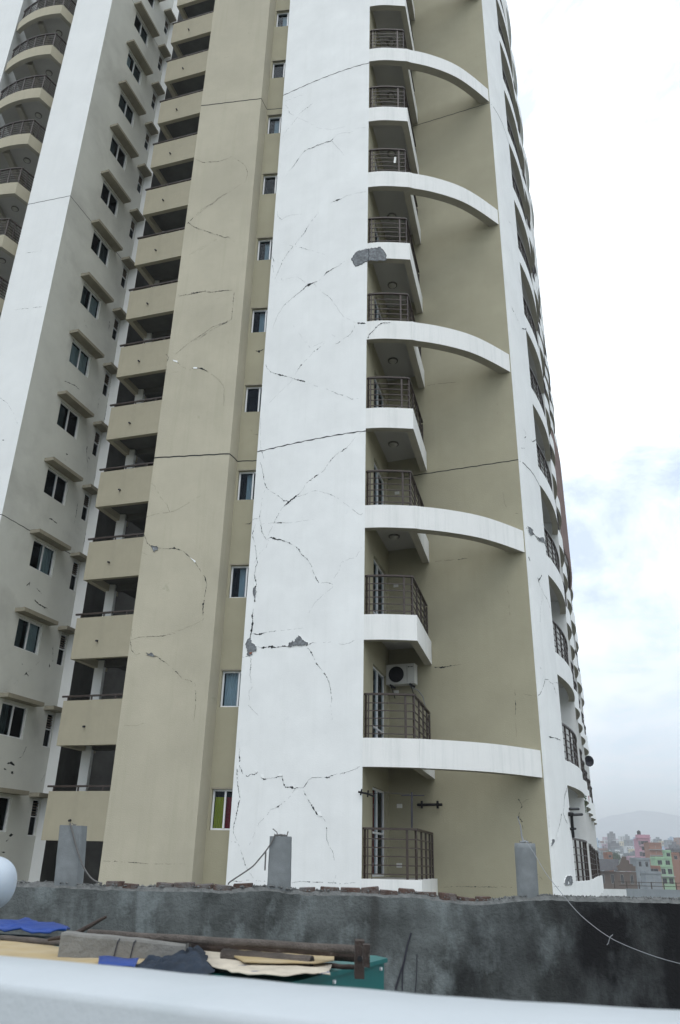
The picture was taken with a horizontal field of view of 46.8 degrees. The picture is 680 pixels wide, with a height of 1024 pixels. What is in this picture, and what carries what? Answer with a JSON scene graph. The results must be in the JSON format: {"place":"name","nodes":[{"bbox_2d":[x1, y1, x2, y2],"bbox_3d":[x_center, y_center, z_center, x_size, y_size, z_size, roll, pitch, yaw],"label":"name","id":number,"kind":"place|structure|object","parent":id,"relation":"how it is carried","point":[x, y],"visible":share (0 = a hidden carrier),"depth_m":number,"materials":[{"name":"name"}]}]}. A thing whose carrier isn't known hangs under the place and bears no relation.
{"place":"outdoors","nodes":[
{"label":"outdoors","id":0,"kind":"place"},
{"bbox_2d":[507,0,679,820],"label":"sky","id":1,"kind":"structure","parent":0,"point":[598,81],"materials":[{"name":"white"}]},
{"bbox_2d":[603,852,613,870],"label":"house","id":2,"kind":"structure","parent":0,"point":[607,855],"depth_m":305.93,"materials":[{"name":"brick"}]},
{"bbox_2d":[599,856,637,888],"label":"house","id":3,"kind":"structure","parent":0,"point":[607,874],"depth_m":229.56,"materials":[{"name":"grey"}]},
{"bbox_2d":[595,810,679,840],"bbox_3d":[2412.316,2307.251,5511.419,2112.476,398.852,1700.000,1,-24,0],"label":"mountain","id":4,"kind":"structure","parent":0,"point":[660,825],"depth_m":5403.37,"materials":[{"name":"grey"}]},
{"bbox_2d":[629,857,650,888],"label":"house","id":5,"kind":"structure","parent":0,"point":[640,864],"depth_m":294.84,"materials":[{"name":"grey concrete"}]},
{"bbox_2d":[640,871,662,888],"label":"house","id":6,"kind":"structure","parent":0,"point":[650,876],"depth_m":267.70,"materials":[{"name":"grey"}]},
{"bbox_2d":[644,842,662,864],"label":"house","id":7,"kind":"structure","parent":0,"point":[653,849],"depth_m":452.36,"materials":[{"name":"brick"}]},
{"bbox_2d":[650,865,662,885],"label":"house","id":8,"kind":"structure","parent":0,"point":[655,868],"depth_m":307.03,"materials":[{"name":"brick"}]},
{"bbox_2d":[649,857,671,864],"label":"house","id":9,"kind":"structure","parent":0,"point":[660,860],"depth_m":330.86,"materials":[{"name":"green paint"}]},
{"bbox_2d":[653,865,675,889],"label":"house","id":10,"kind":"structure","parent":0,"point":[667,874],"depth_m":318.60,"materials":[{"name":"green paint"}]},
{"bbox_2d":[662,850,674,879],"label":"house","id":11,"kind":"structure","parent":0,"point":[666,853],"depth_m":338.44,"materials":[{"name":"green paint"}]},
{"bbox_2d":[665,848,679,854],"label":"house","id":12,"kind":"structure","parent":0,"point":[677,850],"depth_m":381.01,"materials":[{"name":"grey concrete"}]},
{"bbox_2d":[671,852,679,889],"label":"house","id":13,"kind":"structure","parent":0,"point":[675,856],"depth_m":358.72,"materials":[{"name":"brick"}]},
{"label":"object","id":14,"kind":"structure","parent":0,"visible":0},
{"bbox_2d":[0,856,16,907],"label":"water tank","id":15,"kind":"object","parent":14,"relation":"on","point":[8,878],"visible":1,"depth_m":6.07,"materials":[{"name":"white plastic"}]},
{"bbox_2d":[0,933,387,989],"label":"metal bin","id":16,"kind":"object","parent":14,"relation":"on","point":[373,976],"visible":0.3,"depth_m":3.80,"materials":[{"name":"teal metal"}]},
{"bbox_2d":[0,935,59,945],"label":"pipe","id":17,"kind":"object","parent":16,"relation":"on","point":[34,940],"visible":0.73,"depth_m":4.41,"materials":[{"name":"black"}]},
{"bbox_2d":[0,917,69,933],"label":"tarpaulin","id":18,"kind":"object","parent":16,"relation":"on","point":[28,925],"visible":1,"depth_m":4.87,"materials":[{"name":"blue plastic"}]},
{"bbox_2d":[0,940,143,963],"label":"board","id":19,"kind":"object","parent":16,"relation":"on","point":[26,950],"visible":0.38,"depth_m":3.95,"materials":[{"name":"brown wood"}]},
{"bbox_2d":[48,915,106,940],"bbox_3d":[-1.337,2.120,4.007,0.285,0.123,0.028,1,-24,0],"label":"broken stick","id":20,"kind":"object","parent":19,"relation":"on","point":[88,926],"visible":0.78,"depth_m":4.00,"materials":[{"name":"brown wood"}]},
{"bbox_2d":[98,956,138,967],"bbox_3d":[-1.006,2.021,3.538,0.185,0.014,0.347,5,-24,-9],"label":"tarpaulin","id":21,"kind":"object","parent":19,"relation":"on","point":[117,961],"visible":0.99,"depth_m":3.50,"materials":[{"name":"blue plastic"}]},
{"bbox_2d":[58,931,188,958],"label":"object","id":22,"kind":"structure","parent":19,"relation":"on","point":[74,944],"depth_m":3.85,"materials":[{"name":"wood"},{"name":"dark steel"}]},
{"bbox_2d":[87,929,354,953],"bbox_3d":[-0.594,2.095,3.838,1.522,0.038,0.036,-8,-26,19],"label":"pipe","id":23,"kind":"object","parent":22,"relation":"on","point":[276,944],"visible":0.76,"depth_m":3.79,"materials":[{"name":"black"}]},
{"bbox_2d":[135,945,214,974],"bbox_3d":[-0.794,2.131,3.782,0.370,0.054,1.003,5,-24,-8],"label":"cloth","id":24,"kind":"object","parent":16,"relation":"on","point":[191,960],"visible":0.81,"depth_m":3.52,"materials":[{"name":"grey fabric"}]},
{"bbox_2d":[205,951,331,976],"bbox_3d":[-0.360,2.172,3.817,0.583,0.022,1.190,6,-24,-10],"label":"torn sheet","id":25,"kind":"object","parent":16,"relation":"on","point":[214,960],"visible":0.66,"depth_m":3.52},
{"bbox_2d":[234,950,333,963],"bbox_3d":[-0.252,2.188,3.884,0.564,0.014,0.699,9,-25,-16],"label":"board","id":26,"kind":"object","parent":25,"relation":"on","point":[318,959],"visible":0.33,"depth_m":3.63,"materials":[{"name":"brown wood"}]},
{"bbox_2d":[220,948,314,965],"bbox_3d":[-0.349,2.116,3.726,0.496,0.059,0.056,-11,-27,25],"label":"board","id":27,"kind":"object","parent":26,"relation":"on","point":[225,953],"visible":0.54,"depth_m":3.72,"materials":[{"name":"brown"}]},
{"bbox_2d":[189,943,353,961],"bbox_3d":[-0.653,2.258,4.097,1.587,0.071,0.068,-8,-26,20],"label":"pipe","id":28,"kind":"object","parent":16,"relation":"on","point":[347,957],"visible":0.14,"depth_m":3.94,"materials":[{"name":"black"}]},
{"bbox_2d":[320,963,353,969],"bbox_3d":[-0.086,2.159,3.745,0.337,0.024,0.022,-7,-25,17],"label":"pipe","id":29,"kind":"object","parent":16,"relation":"on","point":[343,966],"visible":0.34,"depth_m":3.71,"materials":[{"name":"black metal"}]},
{"bbox_2d":[354,939,364,978],"bbox_3d":[0.083,1.911,3.364,0.040,0.140,0.105,1,-24,0],"label":"pipe flange","id":30,"kind":"object","parent":16,"relation":"on","point":[358,963],"visible":0.98,"depth_m":3.32,"materials":[{"name":"brown"}]},
{"bbox_2d":[363,943,369,967],"bbox_3d":[0.107,1.810,3.211,0.027,0.080,0.060,1,-24,0],"label":"pipe end cap","id":31,"kind":"object","parent":16,"relation":"on","point":[366,955],"visible":1,"depth_m":3.18,"materials":[{"name":"brown metal"}]},
{"bbox_2d":[0,880,679,1009],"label":"parapet wall","id":32,"kind":"structure","parent":14,"relation":"on","point":[549,948],"depth_m":8.87,"materials":[{"name":"concrete"}]},
{"bbox_2d":[54,823,86,886],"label":"stub column","id":33,"kind":"structure","parent":32,"relation":"on","point":[69,869],"depth_m":9.17,"materials":[{"name":"concrete"}]},
{"bbox_2d":[70,823,102,883],"bbox_3d":[-2.956,3.966,9.139,0.481,0.642,0.020,1,-24,0],"label":"rope","id":34,"kind":"object","parent":33,"relation":"hanging from","point":[90,877],"visible":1,"depth_m":9.11,"materials":[{"name":"grey"}]},
{"bbox_2d":[267,829,291,891],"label":"stub column","id":35,"kind":"structure","parent":32,"relation":"on","point":[279,861],"depth_m":9.15,"materials":[{"name":"concrete"}]},
{"bbox_2d":[228,835,274,884],"bbox_3d":[-1.025,4.039,9.138,0.521,0.545,0.017,1,-24,0],"label":"rope","id":36,"kind":"object","parent":35,"relation":"hanging from","point":[255,862],"visible":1,"depth_m":9.11,"materials":[{"name":"grey"}]},
{"bbox_2d":[395,933,411,989],"bbox_3d":[0.702,4.976,8.717,0.198,0.559,0.019,1,-24,0],"label":"rope","id":37,"kind":"object","parent":32,"relation":"hanging from","point":[403,961],"visible":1,"depth_m":8.71,"materials":[{"name":"black fabric"}]},
{"bbox_2d":[402,958,405,990],"bbox_3d":[0.703,5.093,8.665,0.048,0.314,0.013,1,-24,0],"label":"rope","id":38,"kind":"object","parent":32,"relation":"hanging from","point":[402,975],"visible":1,"depth_m":8.65,"materials":[{"name":"grey metal"}]},
{"bbox_2d":[514,816,538,897],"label":"stub column","id":39,"kind":"structure","parent":32,"relation":"on","point":[526,870],"depth_m":9.17,"materials":[{"name":"concrete"}]},
{"bbox_2d":[525,840,679,963],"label":"rope","id":40,"kind":"object","parent":39,"relation":"hanging from","point":[594,926],"visible":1,"depth_m":7.49,"materials":[{"name":"grey fabric"}]},
{"bbox_2d":[0,956,679,1023],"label":"roof ledge","id":41,"kind":"object","parent":14,"relation":"on","point":[38,991],"visible":1,"depth_m":1.24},
{"label":"ground","id":42,"kind":"structure","parent":0,"visible":0},
{"bbox_2d":[0,0,603,898],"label":"apartment tower","id":43,"kind":"structure","parent":42,"relation":"on","point":[280,478],"depth_m":25.40,"materials":[{"name":"grey paint"}]},
{"bbox_2d":[0,796,10,831],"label":"window","id":44,"kind":"structure","parent":43,"relation":"in","point":[4,801],"depth_m":26.65,"materials":[{"name":"grey glass"}]},
{"bbox_2d":[0,702,26,738],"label":"window","id":45,"kind":"structure","parent":43,"relation":"in","point":[12,717],"depth_m":27.74,"materials":[{"name":"grey glass"}]},
{"bbox_2d":[14,617,40,653],"bbox_3d":[-11.582,4.510,28.516,0.590,1.140,1.365,-6,-25,17],"label":"window","id":46,"kind":"structure","parent":43,"relation":"in","point":[28,632],"depth_m":28.82,"materials":[{"name":"grey glass"}]},
{"bbox_2d":[27,799,39,835],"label":"narrow window","id":47,"kind":"structure","parent":43,"relation":"in","point":[33,818],"depth_m":27.91,"materials":[{"name":"grey glass"}]},
{"bbox_2d":[29,539,54,575],"bbox_3d":[-11.517,1.771,29.736,0.590,1.140,1.365,-6,-25,17],"label":"window","id":48,"kind":"structure","parent":43,"relation":"in","point":[42,556],"depth_m":30.09,"materials":[{"name":"grey glass"}]},
{"bbox_2d":[43,713,53,747],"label":"narrow window","id":49,"kind":"structure","parent":43,"relation":"in","point":[50,717],"depth_m":29.12,"materials":[{"name":"grey glass"}]},
{"bbox_2d":[44,468,67,504],"bbox_3d":[-11.453,-0.969,30.957,0.590,1.140,1.365,-6,-25,17],"label":"window","id":50,"kind":"structure","parent":43,"relation":"in","point":[55,487],"depth_m":31.46,"materials":[{"name":"grey glass"}]},
{"bbox_2d":[57,634,66,665],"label":"narrow window","id":51,"kind":"structure","parent":43,"relation":"in","point":[63,638],"depth_m":30.35,"materials":[{"name":"grey glass"}]},
{"bbox_2d":[57,402,78,437],"bbox_3d":[-11.388,-3.709,32.177,0.590,1.140,1.365,-6,-25,17],"label":"window","id":52,"kind":"structure","parent":43,"relation":"in","point":[67,420],"depth_m":32.63,"materials":[{"name":"grey glass"}]},
{"bbox_2d":[69,561,78,590],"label":"narrow window","id":53,"kind":"structure","parent":43,"relation":"in","point":[76,565],"depth_m":31.57,"materials":[{"name":"grey glass"}]},
{"bbox_2d":[69,341,89,376],"bbox_3d":[-11.323,-6.449,33.397,0.590,1.140,1.365,-6,-25,17],"label":"window","id":54,"kind":"structure","parent":43,"relation":"in","point":[80,359],"depth_m":33.56,"materials":[{"name":"grey glass"}]},
{"bbox_2d":[81,493,89,520],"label":"narrow window","id":55,"kind":"structure","parent":43,"relation":"in","point":[87,498],"depth_m":32.78,"materials":[{"name":"grey glass"}]},
{"bbox_2d":[80,284,99,319],"bbox_3d":[-11.259,-9.189,34.617,0.590,1.140,1.365,-6,-25,17],"label":"window","id":56,"kind":"structure","parent":43,"relation":"in","point":[89,300],"depth_m":34.94,"materials":[{"name":"grey glass"}]},
{"bbox_2d":[92,431,100,456],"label":"narrow window","id":57,"kind":"structure","parent":43,"relation":"in","point":[97,436],"depth_m":34.01,"materials":[{"name":"grey glass"}]},
{"bbox_2d":[91,231,109,266],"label":"window","id":58,"kind":"structure","parent":43,"relation":"in","point":[98,246],"depth_m":36.19,"materials":[{"name":"grey glass"}]},
{"bbox_2d":[102,372,109,396],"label":"narrow window","id":59,"kind":"structure","parent":43,"relation":"in","point":[107,377],"depth_m":35.25,"materials":[{"name":"grey glass"}]},
{"bbox_2d":[101,182,117,216],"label":"window","id":60,"kind":"structure","parent":43,"relation":"in","point":[107,196],"depth_m":37.55,"materials":[{"name":"grey glass"}]},
{"bbox_2d":[112,318,118,340],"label":"narrow window","id":61,"kind":"structure","parent":43,"relation":"in","point":[116,324],"depth_m":36.47,"materials":[{"name":"grey glass"}]},
{"bbox_2d":[110,136,126,168],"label":"window","id":62,"kind":"structure","parent":43,"relation":"in","point":[115,148],"depth_m":38.68,"materials":[{"name":"grey glass"}]},
{"bbox_2d":[121,267,127,288],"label":"narrow window","id":63,"kind":"structure","parent":43,"relation":"in","point":[124,276],"depth_m":37.66,"materials":[{"name":"grey glass"}]},
{"bbox_2d":[118,93,133,125],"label":"window","id":64,"kind":"structure","parent":43,"relation":"in","point":[124,105],"depth_m":39.71,"materials":[{"name":"grey glass"}]},
{"bbox_2d":[129,219,135,239],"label":"narrow window","id":65,"kind":"structure","parent":43,"relation":"in","point":[132,229],"depth_m":38.88,"materials":[{"name":"grey glass"}]},
{"bbox_2d":[127,52,141,84],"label":"window","id":66,"kind":"structure","parent":43,"relation":"in","point":[131,63],"depth_m":41.05,"materials":[{"name":"grey glass"}]},
{"bbox_2d":[137,175,142,194],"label":"narrow window","id":67,"kind":"structure","parent":43,"relation":"in","point":[140,181],"depth_m":40.10,"materials":[{"name":"grey glass"}]},
{"bbox_2d":[134,13,148,45],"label":"window","id":68,"kind":"structure","parent":43,"relation":"in","point":[138,24],"depth_m":42.25,"materials":[{"name":"grey glass"}]},
{"bbox_2d":[144,133,149,150],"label":"narrow window","id":69,"kind":"structure","parent":43,"relation":"in","point":[147,139],"depth_m":41.33,"materials":[{"name":"grey glass"}]},
{"bbox_2d":[148,0,154,8],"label":"window","id":70,"kind":"structure","parent":43,"relation":"in","point":[151,2],"depth_m":43.79,"materials":[{"name":"grey"}]},
{"bbox_2d":[151,92,156,110],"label":"narrow window","id":71,"kind":"structure","parent":43,"relation":"in","point":[154,98],"depth_m":42.55,"materials":[{"name":"grey"}]},
{"bbox_2d":[158,55,162,71],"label":"narrow window","id":72,"kind":"structure","parent":43,"relation":"in","point":[160,62],"depth_m":43.78,"materials":[{"name":"grey glass"}]},
{"bbox_2d":[164,20,168,35],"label":"narrow window","id":73,"kind":"structure","parent":43,"relation":"in","point":[166,23],"depth_m":44.99,"materials":[{"name":"grey glass"}]},
{"bbox_2d":[210,789,232,829],"bbox_3d":[-2.647,7.568,19.937,1.120,1.000,0.590,-2,-24,7],"label":"window","id":74,"kind":"structure","parent":43,"relation":"in","point":[222,798],"depth_m":19.77,"materials":[{"name":"green glass"}]},
{"bbox_2d":[220,671,240,706],"bbox_3d":[-2.583,4.829,21.157,1.120,1.000,0.590,-2,-24,7],"label":"window","id":75,"kind":"structure","parent":43,"relation":"in","point":[230,694],"depth_m":21.07,"materials":[{"name":"blue glass"}]},
{"bbox_2d":[229,566,248,597],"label":"window","id":76,"kind":"structure","parent":43,"relation":"in","point":[239,574],"depth_m":22.36,"materials":[{"name":"blue"}]},
{"bbox_2d":[237,472,255,499],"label":"window","id":77,"kind":"structure","parent":43,"relation":"in","point":[246,487],"depth_m":23.60,"materials":[{"name":"blue"}]},
{"bbox_2d":[245,387,261,411],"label":"window","id":78,"kind":"structure","parent":43,"relation":"in","point":[253,394],"depth_m":25.11,"materials":[{"name":"grey glass"}]},
{"bbox_2d":[251,310,267,332],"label":"window","id":79,"kind":"structure","parent":43,"relation":"in","point":[259,318],"depth_m":26.03,"materials":[{"name":"blue"}]},
{"bbox_2d":[257,240,272,259],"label":"window","id":80,"kind":"structure","parent":43,"relation":"in","point":[264,246],"depth_m":27.27,"materials":[{"name":"grey"}]},
{"bbox_2d":[263,176,276,193],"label":"window","id":81,"kind":"structure","parent":43,"relation":"in","point":[270,182],"depth_m":28.71,"materials":[{"name":"grey glass"}]},
{"bbox_2d":[267,117,281,133],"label":"window","id":82,"kind":"structure","parent":43,"relation":"in","point":[274,123],"depth_m":29.71,"materials":[{"name":"grey glass"}]},
{"bbox_2d":[272,62,285,77],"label":"window","id":83,"kind":"structure","parent":43,"relation":"in","point":[278,68],"depth_m":31.09,"materials":[{"name":"grey glass"}]},
{"bbox_2d":[276,12,288,26],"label":"window","id":84,"kind":"structure","parent":43,"relation":"in","point":[282,18],"depth_m":32.16,"materials":[{"name":"grey glass"}]},
{"bbox_2d":[358,789,373,796],"bbox_3d":[0.599,6.406,17.917,0.386,0.172,0.139,6,-24,-10],"label":"wall hook","id":85,"kind":"object","parent":43,"relation":"attached to","point":[366,793],"depth_m":17.89,"materials":[{"name":"black metal"}]},
{"bbox_2d":[372,788,383,876],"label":"balcony door","id":86,"kind":"structure","parent":43,"relation":"in","point":[378,799],"depth_m":19.77,"materials":[{"name":"grey metal"}]},
{"bbox_2d":[373,666,383,737],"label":"balcony door","id":87,"kind":"structure","parent":43,"relation":"in","point":[378,679],"depth_m":21.26,"materials":[{"name":"grey glass"}]},
{"bbox_2d":[373,560,383,613],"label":"balcony door","id":88,"kind":"structure","parent":43,"relation":"in","point":[377,570],"depth_m":22.57,"materials":[{"name":"grey glass"}]},
{"bbox_2d":[374,379,382,407],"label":"balcony door","id":89,"kind":"structure","parent":43,"relation":"in","point":[380,402],"depth_m":25.11,"materials":[{"name":"grey"}]},
{"bbox_2d":[375,300,381,320],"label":"balcony door","id":90,"kind":"structure","parent":43,"relation":"in","point":[376,306],"depth_m":25.80,"materials":[{"name":"grey"}]},
{"bbox_2d":[374,463,383,504],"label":"balcony door","id":91,"kind":"structure","parent":43,"relation":"in","point":[380,486],"depth_m":23.94,"materials":[{"name":"grey"}]},
{"bbox_2d":[369,792,423,827],"bbox_3d":[1.263,6.794,17.946,1.337,0.761,0.098,0,-24,3],"label":"clothes stand","id":92,"kind":"object","parent":43,"relation":"attached to","point":[411,795],"visible":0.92,"depth_m":17.98,"materials":[{"name":"grey metal"}]},
{"bbox_2d":[386,663,424,704],"bbox_3d":[1.802,4.778,21.522,1.013,1.163,0.444,-8,-26,20],"label":"air conditioner","id":93,"kind":"object","parent":43,"relation":"attached to","point":[401,674],"visible":1,"depth_m":21.50,"materials":[{"name":"grey"}]},
{"bbox_2d":[417,801,441,807],"bbox_3d":[2.313,7.521,20.198,0.655,0.180,0.200,-8,-26,20],"label":"clothes rod","id":94,"kind":"object","parent":43,"relation":"attached to","point":[437,804],"visible":1,"depth_m":20.13,"materials":[{"name":"black metal"}]},
{"bbox_2d":[568,812,582,837],"bbox_3d":[6.281,8.331,20.938,0.160,0.652,1.099,-12,-28,28],"label":"clothes post","id":95,"kind":"object","parent":43,"relation":"attached to","point":[571,815],"visible":0.99,"depth_m":20.69,"materials":[{"name":"black metal"}]},
{"bbox_2d":[585,756,593,766],"bbox_3d":[11.532,11.756,37.102,0.775,0.492,0.379,-14,-28,31],"label":"satellite dish","id":96,"kind":"object","parent":43,"relation":"attached to","point":[589,761],"visible":0.77,"depth_m":37.09,"materials":[{"name":"grey metal"}]},
{"bbox_2d":[607,832,615,842],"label":"house","id":97,"kind":"structure","parent":42,"relation":"on","point":[611,836],"depth_m":1104.37,"materials":[{"name":"grey concrete"}]},
{"bbox_2d":[608,840,619,849],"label":"house","id":98,"kind":"structure","parent":42,"relation":"on","point":[613,844],"depth_m":808.57,"materials":[{"name":"grey concrete"}]},
{"bbox_2d":[618,836,624,841],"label":"house","id":99,"kind":"structure","parent":42,"relation":"on","point":[621,838],"depth_m":1298.18,"materials":[{"name":"white concrete"}]},
{"bbox_2d":[623,840,633,846],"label":"house","id":100,"kind":"structure","parent":42,"relation":"on","point":[628,842],"depth_m":939.02,"materials":[{"name":"grey concrete"}]},
{"bbox_2d":[623,846,633,852],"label":"house","id":101,"kind":"structure","parent":42,"relation":"on","point":[626,848],"depth_m":775.61,"materials":[{"name":"white concrete"}]},
{"bbox_2d":[623,853,633,871],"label":"house","id":102,"kind":"structure","parent":42,"relation":"on","point":[628,854],"depth_m":574.27,"materials":[{"name":"grey concrete"}]},
{"bbox_2d":[602,889,679,897],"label":"site wall","id":103,"kind":"structure","parent":42,"relation":"on","point":[652,893],"depth_m":117.46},
{"bbox_2d":[613,881,678,889],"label":"wire fence","id":104,"kind":"object","parent":103,"relation":"on","point":[626,885],"visible":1,"depth_m":117.94,"materials":[{"name":"metal"}]},
{"bbox_2d":[633,835,650,857],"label":"house","id":105,"kind":"structure","parent":42,"relation":"on","point":[640,841],"depth_m":486.39,"materials":[{"name":"pink paint"}]},
{"bbox_2d":[653,837,661,842],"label":"house","id":106,"kind":"structure","parent":42,"relation":"on","point":[657,839],"depth_m":1070.45,"materials":[{"name":"grey concrete"}]},
{"bbox_2d":[663,840,671,847],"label":"house","id":107,"kind":"structure","parent":42,"relation":"on","point":[666,842],"depth_m":939.90,"materials":[{"name":"grey concrete"}]},
{"bbox_2d":[668,842,678,846],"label":"house","id":108,"kind":"structure","parent":42,"relation":"on","point":[673,844],"depth_m":712.73,"materials":[{"name":"grey concrete"}]},
{"bbox_2d":[673,838,679,845],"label":"house","id":109,"kind":"structure","parent":42,"relation":"on","point":[677,840],"depth_m":973.12,"materials":[{"name":"brick"}]},
{"bbox_3d":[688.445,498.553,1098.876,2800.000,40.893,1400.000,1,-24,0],"label":"hillside","id":110,"kind":"structure","parent":0,"visible":0},
{"bbox_2d":[610,851,619,858],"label":"tree","id":111,"kind":"object","parent":110,"relation":"on","point":[615,854],"visible":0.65,"depth_m":513.61,"materials":[{"name":"green plant"}]}
]}

